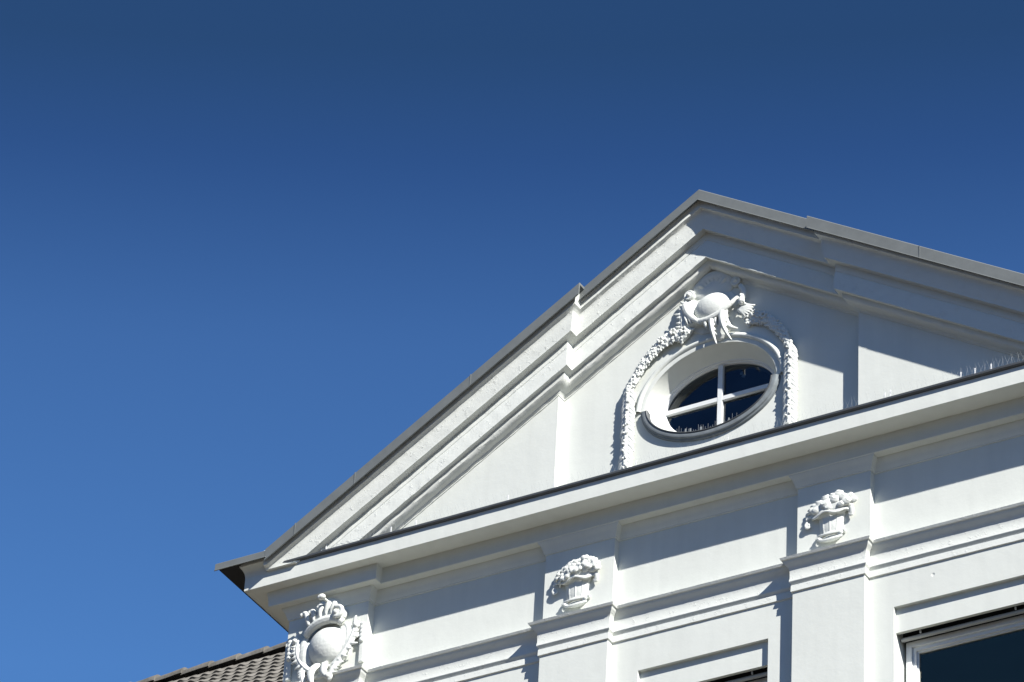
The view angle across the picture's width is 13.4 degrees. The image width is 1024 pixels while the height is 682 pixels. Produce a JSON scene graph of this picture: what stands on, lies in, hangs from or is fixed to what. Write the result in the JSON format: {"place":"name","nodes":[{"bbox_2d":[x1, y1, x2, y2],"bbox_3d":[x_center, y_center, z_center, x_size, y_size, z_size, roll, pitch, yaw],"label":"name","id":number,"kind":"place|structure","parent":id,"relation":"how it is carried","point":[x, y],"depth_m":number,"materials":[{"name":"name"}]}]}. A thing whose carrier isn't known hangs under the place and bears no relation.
{"place":"outdoors","nodes":[
{"label":"outdoors","id":0,"kind":"place"},
{"bbox_2d":[137,642,285,681],"bbox_3d":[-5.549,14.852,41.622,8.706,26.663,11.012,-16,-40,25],"label":"neighbouring house","id":1,"kind":"structure","parent":0,"point":[264,664],"depth_m":47.95,"materials":[{"name":"tile"}]},
{"bbox_2d":[0,0,1023,681],"label":"sky","id":2,"kind":"structure","parent":0,"point":[246,246],"materials":[{"name":"blue"}]},
{"bbox_2d":[214,190,1023,681],"bbox_3d":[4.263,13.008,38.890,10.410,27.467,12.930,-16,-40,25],"label":"white house","id":3,"kind":"structure","parent":0,"point":[702,436],"depth_m":40.88,"materials":[{"name":"paint"}]},
{"bbox_2d":[662,358,774,431],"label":"oval window","id":4,"kind":"structure","parent":3,"relation":"in","point":[723,390],"depth_m":42.53,"materials":[{"name":"glass"}]},
{"bbox_2d":[709,667,767,681],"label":"window","id":5,"kind":"structure","parent":3,"relation":"in","point":[759,675],"depth_m":39.53,"materials":[{"name":"black paint"}]},
{"bbox_2d":[901,604,1023,681],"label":"window","id":6,"kind":"structure","parent":3,"relation":"in","point":[988,647],"depth_m":39.76,"materials":[{"name":"white paint"}]}
]}

